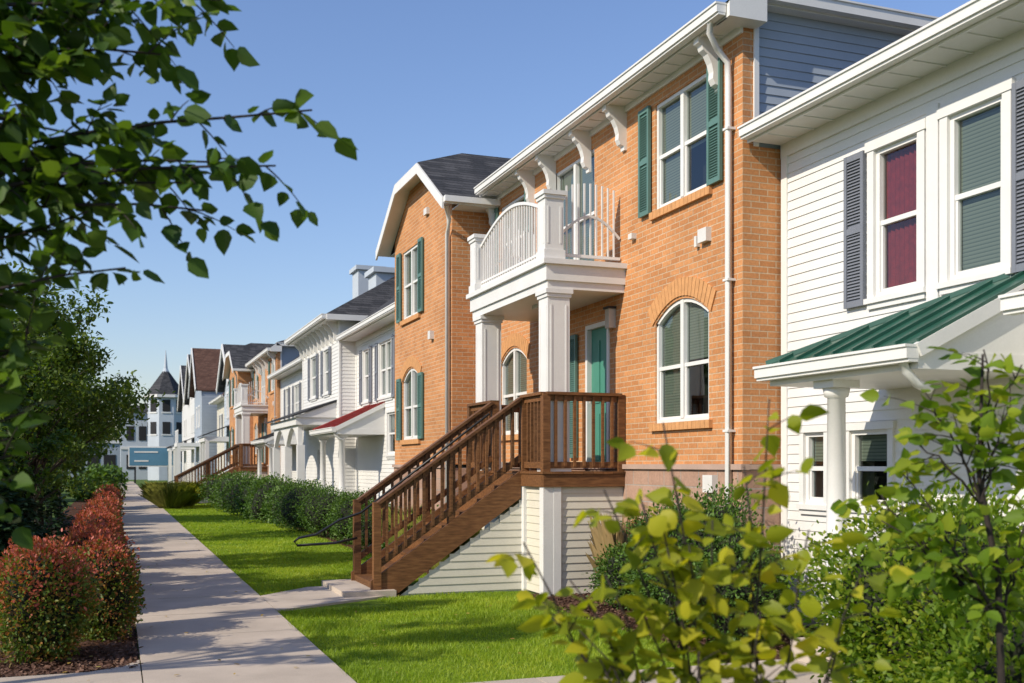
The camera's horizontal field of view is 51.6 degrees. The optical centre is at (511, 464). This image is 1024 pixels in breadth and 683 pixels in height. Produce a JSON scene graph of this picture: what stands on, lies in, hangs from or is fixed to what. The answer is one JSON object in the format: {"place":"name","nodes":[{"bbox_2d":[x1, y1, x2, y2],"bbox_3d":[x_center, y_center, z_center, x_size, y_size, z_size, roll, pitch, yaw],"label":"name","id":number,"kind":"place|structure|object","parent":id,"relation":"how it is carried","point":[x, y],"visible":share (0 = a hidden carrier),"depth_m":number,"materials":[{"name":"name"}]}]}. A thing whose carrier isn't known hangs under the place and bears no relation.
{"place":"outdoors","nodes":[
{"label":"outdoors","id":0,"kind":"place"},
{"bbox_2d":[120,412,147,479],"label":"wing walls","id":1,"kind":"structure","parent":0,"point":[141,474],"depth_m":118.79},
{"bbox_2d":[126,426,145,468],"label":"wing windows","id":2,"kind":"structure","parent":1,"relation":"in","point":[142,433],"depth_m":118.62,"materials":[{"name":"black glass"}]},
{"bbox_2d":[132,403,146,411],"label":"roof","id":3,"kind":"structure","parent":1,"relation":"on","point":[138,406],"depth_m":119.71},
{"bbox_2d":[148,397,181,479],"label":"tower walls","id":4,"kind":"structure","parent":0,"point":[159,418],"depth_m":114.39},
{"bbox_2d":[144,394,181,462],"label":"tower trim","id":5,"kind":"structure","parent":4,"relation":"attached to","point":[166,395],"depth_m":114.23,"materials":[{"name":"white wood"}]},
{"bbox_2d":[149,371,178,394],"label":"tower roof","id":6,"kind":"structure","parent":4,"relation":"on","point":[166,382],"depth_m":114.88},
{"bbox_2d":[163,350,168,371],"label":"spire","id":7,"kind":"structure","parent":6,"relation":"on","point":[165,369],"depth_m":115.95,"materials":[{"name":"grey"}]},
{"bbox_2d":[147,400,181,461],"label":"tower windows","id":8,"kind":"structure","parent":4,"relation":"in","point":[166,408],"depth_m":114.37,"materials":[{"name":"black glass"}]},
{"bbox_2d":[120,481,355,682],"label":"sidewalk","id":9,"kind":"structure","parent":0,"point":[213,614],"depth_m":10.82,"materials":[{"name":"concrete"}]},
{"bbox_2d":[62,528,726,682],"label":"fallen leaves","id":10,"kind":"object","parent":9,"relation":"on","point":[306,655],"visible":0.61,"depth_m":9.80,"materials":[{"name":"brown plant"}]},
{"bbox_2d":[32,479,591,682],"bbox_3d":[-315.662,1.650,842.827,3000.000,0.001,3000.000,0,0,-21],"label":"ground","id":11,"kind":"structure","parent":0,"point":[70,500],"depth_m":39.30,"materials":[{"name":"brown soil"}]},
{"bbox_2d":[0,320,76,498],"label":"street tree","id":12,"kind":"object","parent":11,"relation":"on","point":[51,444],"visible":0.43,"depth_m":12.08,"materials":[{"name":"green plant"}]},
{"bbox_2d":[0,500,138,676],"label":"mulch bed","id":13,"kind":"object","parent":11,"relation":"on","point":[77,505],"visible":0.17,"depth_m":9.41,"materials":[{"name":"brown soil"}]},
{"bbox_2d":[0,432,35,617],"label":"tree","id":14,"kind":"object","parent":13,"relation":"on","point":[8,495],"visible":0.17,"depth_m":10.94,"materials":[{"name":"green plant"}]},
{"bbox_2d":[3,419,57,546],"bbox_3d":[-6.595,0.526,13.755,1.708,2.302,1.773,0,0,-21],"label":"spruce tree","id":15,"kind":"object","parent":13,"relation":"on","point":[31,514],"visible":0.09,"depth_m":13.75,"materials":[{"name":"green plant"}]},
{"bbox_2d":[0,527,105,667],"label":"burning bush","id":16,"kind":"object","parent":13,"relation":"on","point":[44,597],"visible":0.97,"depth_m":8.70,"materials":[{"name":"red plant"}]},
{"bbox_2d":[32,444,74,546],"bbox_3d":[-8.119,0.612,18.299,1.743,2.076,1.584,0,0,-21],"label":"spruce tree","id":17,"kind":"object","parent":13,"relation":"on","point":[55,504],"visible":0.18,"depth_m":18.26,"materials":[{"name":"green plant"}]},
{"bbox_2d":[48,521,124,544],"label":"burning bush","id":18,"kind":"object","parent":13,"relation":"on","point":[85,527],"visible":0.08,"depth_m":14.94,"materials":[{"name":"red plant"}]},
{"bbox_2d":[68,503,127,532],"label":"burning bush","id":19,"kind":"object","parent":13,"relation":"on","point":[98,517],"visible":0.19,"depth_m":18.23,"materials":[{"name":"red plant"}]},
{"bbox_2d":[75,502,123,524],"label":"burning bush","id":20,"kind":"object","parent":13,"relation":"on","point":[99,505],"visible":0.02,"depth_m":23.19,"materials":[{"name":"red plant"}]},
{"bbox_2d":[74,508,126,541],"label":"burning bush","id":21,"kind":"object","parent":13,"relation":"on","point":[96,514],"visible":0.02,"depth_m":19.96,"materials":[{"name":"red plant"}]},
{"bbox_2d":[61,516,142,568],"bbox_3d":[-4.658,1.124,11.831,1.068,1.129,1.179,0,0,11],"label":"burning bush","id":22,"kind":"object","parent":13,"relation":"on","point":[82,536],"visible":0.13,"depth_m":11.70,"materials":[{"name":"red plant"}]},
{"bbox_2d":[81,498,122,523],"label":"burning bush","id":23,"kind":"object","parent":13,"relation":"on","point":[111,507],"visible":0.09,"depth_m":21.61,"materials":[{"name":"red plant"}]},
{"bbox_2d":[84,496,124,516],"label":"burning bush","id":24,"kind":"object","parent":13,"relation":"on","point":[114,501],"visible":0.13,"depth_m":26.50,"materials":[{"name":"red plant"}]},
{"bbox_2d":[71,531,139,571],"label":"burning bush","id":25,"kind":"object","parent":13,"relation":"on","point":[116,540],"visible":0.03,"depth_m":13.42,"materials":[{"name":"red plant"}]},
{"bbox_2d":[90,498,121,518],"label":"burning bush","id":26,"kind":"object","parent":13,"relation":"on","point":[106,504],"visible":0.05,"depth_m":24.86,"materials":[{"name":"red plant"}]},
{"bbox_2d":[90,485,122,499],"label":"burning bush","id":27,"kind":"object","parent":13,"relation":"on","point":[107,488],"visible":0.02,"depth_m":33.09,"materials":[{"name":"red plant"}]},
{"bbox_2d":[81,520,132,548],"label":"burning bush","id":28,"kind":"object","parent":13,"relation":"on","point":[107,525],"visible":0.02,"depth_m":16.76,"materials":[{"name":"red plant"}]},
{"bbox_2d":[65,526,151,640],"bbox_3d":[-3.882,1.125,10.076,0.827,1.118,1.088,0,0,-33],"label":"burning bush","id":29,"kind":"object","parent":13,"relation":"on","point":[119,588],"visible":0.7,"depth_m":9.90,"materials":[{"name":"red plant"}]},
{"bbox_2d":[92,488,125,515],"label":"burning bush","id":30,"kind":"object","parent":13,"relation":"on","point":[107,493],"visible":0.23,"depth_m":28.14,"materials":[{"name":"red plant"}]},
{"bbox_2d":[93,483,124,510],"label":"burning bush","id":31,"kind":"object","parent":13,"relation":"on","point":[111,490],"visible":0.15,"depth_m":31.42,"materials":[{"name":"red plant"}]},
{"bbox_2d":[0,592,809,677],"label":"mulch chips","id":32,"kind":"object","parent":13,"relation":"on","point":[63,668],"visible":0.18,"depth_m":8.96,"materials":[{"name":"brown wood"}]},
{"bbox_2d":[0,660,141,682],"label":"walkway","id":33,"kind":"structure","parent":11,"relation":"on","point":[125,674],"depth_m":8.08,"materials":[{"name":"concrete"}]},
{"bbox_2d":[14,298,145,523],"bbox_3d":[-9.588,-0.879,22.186,3.761,5.162,3.743,0,0,-44],"label":"street tree","id":34,"kind":"object","parent":11,"relation":"on","point":[68,464],"visible":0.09,"depth_m":22.10,"materials":[{"name":"green plant"}]},
{"bbox_2d":[0,253,174,510],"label":"street tree","id":35,"kind":"object","parent":11,"relation":"on","point":[70,357],"visible":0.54,"depth_m":15.72,"materials":[{"name":"green plant"}]},
{"bbox_2d":[34,310,144,524],"bbox_3d":[-12.711,-1.329,29.340,3.974,6.061,4.728,0,0,22],"label":"street tree","id":36,"kind":"object","parent":11,"relation":"on","point":[85,456],"visible":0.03,"depth_m":29.82,"materials":[{"name":"green plant"}]},
{"bbox_2d":[68,443,119,477],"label":"walls","id":37,"kind":"structure","parent":11,"relation":"on","point":[116,452],"depth_m":140.45,"materials":[{"name":"white"}]},
{"bbox_2d":[63,455,115,471],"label":"windows","id":38,"kind":"structure","parent":37,"relation":"attached to","point":[108,459],"depth_m":140.06,"materials":[{"name":"black glass"}]},
{"bbox_2d":[55,378,137,507],"bbox_3d":[-16.584,-1.146,38.506,5.127,5.694,4.538,0,0,37],"label":"street tree","id":39,"kind":"object","parent":11,"relation":"on","point":[75,468],"visible":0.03,"depth_m":39.11,"materials":[{"name":"green plant"}]},
{"bbox_2d":[65,461,130,501],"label":"distant shrubs","id":40,"kind":"object","parent":11,"relation":"on","point":[113,474],"visible":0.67,"depth_m":47.40,"materials":[{"name":"green plant"}]},
{"bbox_2d":[128,446,172,482],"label":"billboard","id":41,"kind":"object","parent":11,"relation":"on","point":[141,456],"visible":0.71,"depth_m":94.59,"materials":[{"name":"blue paint"}]},
{"bbox_2d":[0,0,358,549],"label":"redbud tree","id":42,"kind":"object","parent":11,"relation":"on","point":[42,170],"visible":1,"depth_m":4.16,"materials":[{"name":"green plant"}]},
{"bbox_2d":[166,354,194,481],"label":"white gabled townhouse","id":43,"kind":"structure","parent":11,"relation":"on","point":[185,406],"depth_m":91.79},
{"bbox_2d":[174,348,223,480],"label":"blue townhouse","id":44,"kind":"structure","parent":11,"relation":"on","point":[204,366],"depth_m":71.56,"materials":[{"name":"grey"}]},
{"bbox_2d":[209,393,223,474],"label":"white townhouse","id":45,"kind":"structure","parent":11,"relation":"on","point":[218,401],"depth_m":67.45,"materials":[{"name":"beige"}]},
{"bbox_2d":[220,415,221,469],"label":"window frames","id":46,"kind":"structure","parent":45,"relation":"in","point":[221,415],"depth_m":66.89,"materials":[{"name":"white paint"}]},
{"bbox_2d":[168,443,267,503],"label":"porch stairs","id":47,"kind":"structure","parent":11,"relation":"on","point":[206,464],"depth_m":45.44,"materials":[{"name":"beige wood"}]},
{"bbox_2d":[197,344,243,482],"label":"grey townhouse","id":48,"kind":"structure","parent":11,"relation":"on","point":[221,386],"depth_m":58.76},
{"bbox_2d":[222,343,273,469],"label":"brick townhouse","id":49,"kind":"structure","parent":11,"relation":"on","point":[236,371],"depth_m":51.46,"materials":[{"name":"brick"}]},
{"bbox_2d":[231,380,232,454],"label":"window frames","id":50,"kind":"structure","parent":49,"relation":"in","point":[231,380],"depth_m":53.24,"materials":[{"name":"white paint"}]},
{"bbox_2d":[233,340,299,473],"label":"brick townhouse","id":51,"kind":"structure","parent":11,"relation":"on","point":[263,409],"depth_m":45.31,"materials":[{"name":"brick"}]},
{"bbox_2d":[255,361,273,453],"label":"window frames","id":52,"kind":"structure","parent":51,"relation":"in","point":[262,373],"depth_m":47.64,"materials":[{"name":"white paint"}]},
{"bbox_2d":[250,265,384,481],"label":"white townhouse","id":53,"kind":"structure","parent":11,"relation":"on","point":[289,375],"depth_m":39.44,"materials":[{"name":"white wood"}]},
{"bbox_2d":[287,385,298,418],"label":"window frames","id":54,"kind":"structure","parent":53,"relation":"in","point":[297,386],"depth_m":39.53,"materials":[{"name":"white paint"}]},
{"bbox_2d":[261,579,395,611],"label":"walkway","id":55,"kind":"structure","parent":11,"relation":"on","point":[333,592],"depth_m":13.06,"materials":[{"name":"concrete"}]},
{"bbox_2d":[293,391,625,595],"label":"porch stairs","id":56,"kind":"structure","parent":55,"relation":"on","point":[509,512],"depth_m":13.61,"materials":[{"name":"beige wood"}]},
{"bbox_2d":[267,266,394,498],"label":"white townhouse","id":57,"kind":"structure","parent":11,"relation":"on","point":[327,358],"depth_m":29.74,"materials":[{"name":"white wood"}]},
{"bbox_2d":[312,350,327,479],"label":"window frames","id":58,"kind":"structure","parent":57,"relation":"in","point":[326,351],"depth_m":31.65,"materials":[{"name":"white paint"}]},
{"bbox_2d":[309,296,465,502],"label":"white townhouse","id":59,"kind":"structure","parent":11,"relation":"on","point":[368,424],"depth_m":26.27,"materials":[{"name":"white wood"}]},
{"bbox_2d":[364,339,394,453],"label":"window frames","id":60,"kind":"structure","parent":59,"relation":"in","point":[386,343],"depth_m":25.80,"materials":[{"name":"white paint"}]},
{"bbox_2d":[376,153,511,511],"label":"brick townhouse","id":61,"kind":"structure","parent":11,"relation":"on","point":[436,216],"depth_m":19.46,"materials":[{"name":"brick"}]},
{"bbox_2d":[404,245,416,439],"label":"window frames","id":62,"kind":"structure","parent":61,"relation":"in","point":[412,372],"depth_m":20.85,"materials":[{"name":"white paint"}]},
{"bbox_2d":[285,524,817,660],"bbox_3d":[-6.687,1.642,33.535,2.400,0.001,52.500,0,0,-21],"label":"mulch bed","id":63,"kind":"object","parent":11,"relation":"on","point":[550,599],"depth_m":11.96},
{"bbox_2d":[256,480,317,527],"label":"green shrub","id":64,"kind":"object","parent":63,"relation":"on","point":[265,508],"visible":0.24,"depth_m":27.77,"materials":[{"name":"green plant"}]},
{"bbox_2d":[290,483,352,536],"bbox_3d":[-4.206,1.050,24.270,1.722,1.278,1.962,0,0,-21],"label":"green shrub","id":65,"kind":"object","parent":63,"relation":"on","point":[313,516],"visible":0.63,"depth_m":23.88,"materials":[{"name":"green plant"}]},
{"bbox_2d":[317,486,373,544],"bbox_3d":[-3.305,1.064,22.253,1.380,1.266,1.540,0,0,-21],"label":"green shrub","id":66,"kind":"object","parent":63,"relation":"on","point":[342,508],"visible":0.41,"depth_m":21.96,"materials":[{"name":"green plant"}]},
{"bbox_2d":[342,498,390,549],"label":"green shrub","id":67,"kind":"object","parent":63,"relation":"on","point":[350,528],"visible":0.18,"depth_m":20.23,"materials":[{"name":"green plant"}]},
{"bbox_2d":[381,504,430,535],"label":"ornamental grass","id":68,"kind":"object","parent":63,"relation":"on","point":[389,510],"depth_m":19.20,"materials":[{"name":"green plant"}]},
{"bbox_2d":[388,510,430,568],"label":"ornamental grass","id":69,"kind":"object","parent":63,"relation":"on","point":[400,533],"depth_m":16.61,"materials":[{"name":"green plant"}]},
{"bbox_2d":[381,504,438,548],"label":"green shrub","id":70,"kind":"object","parent":63,"relation":"on","point":[383,545],"visible":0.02,"depth_m":17.86,"materials":[{"name":"green plant"}]},
{"bbox_2d":[409,515,481,569],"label":"ornamental grass","id":71,"kind":"object","parent":63,"relation":"on","point":[454,550],"depth_m":15.59,"materials":[{"name":"green plant"}]},
{"bbox_2d":[584,537,647,609],"bbox_3d":[1.344,1.234,12.145,1.185,0.901,1.432,0,0,-21],"label":"green shrub","id":72,"kind":"object","parent":63,"relation":"on","point":[615,580],"visible":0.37,"depth_m":11.97,"materials":[{"name":"green plant"}]},
{"bbox_2d":[585,512,651,573],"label":"ornamental grass","id":73,"kind":"object","parent":63,"relation":"on","point":[602,535],"depth_m":12.74,"materials":[{"name":"beige plant"}]},
{"bbox_2d":[600,478,784,632],"bbox_3d":[1.888,0.908,10.532,1.732,1.557,2.208,0,0,-21],"label":"green shrub","id":74,"kind":"object","parent":63,"relation":"on","point":[660,594],"visible":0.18,"depth_m":10.32,"materials":[{"name":"green plant"}]},
{"bbox_2d":[692,502,804,645],"bbox_3d":[2.054,1.016,9.683,1.239,1.343,1.311,0,0,-21],"label":"green shrub","id":75,"kind":"object","parent":63,"relation":"on","point":[732,593],"visible":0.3,"depth_m":9.43,"materials":[{"name":"green plant"}]},
{"bbox_2d":[472,659,851,682],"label":"walkway","id":76,"kind":"structure","parent":11,"relation":"on","point":[803,677],"depth_m":8.03,"materials":[{"name":"concrete"}]},
{"bbox_2d":[466,0,938,618],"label":"brick townhouse","id":77,"kind":"structure","parent":11,"relation":"on","point":[628,244],"depth_m":12.66,"materials":[{"name":"brick"}]},
{"bbox_2d":[592,327,605,461],"bbox_3d":[1.238,-0.895,14.442,0.050,1.950,0.620,0,0,-21],"label":"door","id":78,"kind":"structure","parent":77,"relation":"in","point":[598,334],"depth_m":14.48,"materials":[{"name":"green paint"}]},
{"bbox_2d":[593,339,605,459],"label":"door panels","id":79,"kind":"structure","parent":77,"relation":"in","point":[596,345],"depth_m":14.48,"materials":[{"name":"green paint"}]},
{"bbox_2d":[502,73,708,434],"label":"window frames","id":80,"kind":"structure","parent":77,"relation":"in","point":[684,147],"depth_m":12.63,"materials":[{"name":"white paint"}]},
{"bbox_2d":[737,0,1023,677],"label":"white townhouse","id":81,"kind":"structure","parent":11,"relation":"on","point":[902,203],"depth_m":9.18,"materials":[{"name":"white wood"}]},
{"bbox_2d":[806,95,1001,504],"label":"window frames","id":82,"kind":"structure","parent":81,"relation":"in","point":[956,272],"depth_m":9.48,"materials":[{"name":"white paint"}]},
{"bbox_2d":[163,503,724,682],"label":"lawn","id":83,"kind":"structure","parent":0,"point":[375,602],"depth_m":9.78,"materials":[{"name":"green plant"}]},
{"bbox_2d":[143,480,196,484],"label":"ornamental grass","id":84,"kind":"object","parent":83,"relation":"on","point":[161,482],"depth_m":44.52,"materials":[{"name":"green plant"}]},
{"bbox_2d":[138,481,206,508],"bbox_3d":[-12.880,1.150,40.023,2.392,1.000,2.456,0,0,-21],"label":"ornamental grass","id":85,"kind":"object","parent":83,"relation":"on","point":[168,496],"depth_m":39.51,"materials":[{"name":"green plant"}]},
{"bbox_2d":[194,471,249,508],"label":"green shrub","id":86,"kind":"object","parent":83,"relation":"on","point":[208,486],"visible":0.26,"depth_m":39.38,"materials":[{"name":"green plant"}]},
{"bbox_2d":[205,469,261,512],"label":"green shrub","id":87,"kind":"object","parent":83,"relation":"on","point":[221,486],"visible":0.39,"depth_m":36.62,"materials":[{"name":"green plant"}]},
{"bbox_2d":[215,470,261,515],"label":"green shrub","id":88,"kind":"object","parent":83,"relation":"on","point":[227,494],"visible":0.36,"depth_m":34.27,"materials":[{"name":"green plant"}]},
{"bbox_2d":[229,474,283,518],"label":"green shrub","id":89,"kind":"object","parent":83,"relation":"on","point":[242,491],"visible":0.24,"depth_m":32.00,"materials":[{"name":"green plant"}]},
{"bbox_2d":[240,472,294,523],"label":"green shrub","id":90,"kind":"object","parent":83,"relation":"on","point":[256,496],"visible":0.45,"depth_m":29.69,"materials":[{"name":"green plant"}]},
{"bbox_2d":[267,477,335,531],"bbox_3d":[-5.159,0.997,26.158,1.755,1.398,1.999,0,0,-21],"label":"green shrub","id":91,"kind":"object","parent":83,"relation":"on","point":[286,507],"visible":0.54,"depth_m":25.77,"materials":[{"name":"green plant"}]},
{"bbox_2d":[485,399,914,682],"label":"yellow sapling","id":92,"kind":"object","parent":83,"relation":"on","point":[689,589],"visible":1,"depth_m":3.32,"materials":[{"name":"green plant"}]},
{"bbox_2d":[765,470,1023,682],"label":"boxwood shrub","id":93,"kind":"object","parent":83,"relation":"on","point":[862,640],"visible":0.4,"depth_m":6.29,"materials":[{"name":"green plant"}]},
{"bbox_2d":[830,346,1023,682],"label":"green sapling","id":94,"kind":"object","parent":83,"relation":"on","point":[985,428],"visible":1,"depth_m":4.28,"materials":[{"name":"green plant"}]},
{"bbox_2d":[865,563,1023,682],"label":"boxwood shrub","id":95,"kind":"object","parent":83,"relation":"on","point":[975,661],"visible":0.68,"depth_m":5.36,"materials":[{"name":"green plant"}]},
{"bbox_2d":[0,0,970,438],"label":"sky","id":96,"kind":"structure","parent":0,"point":[410,82],"materials":[{"name":"blue"}]}
]}

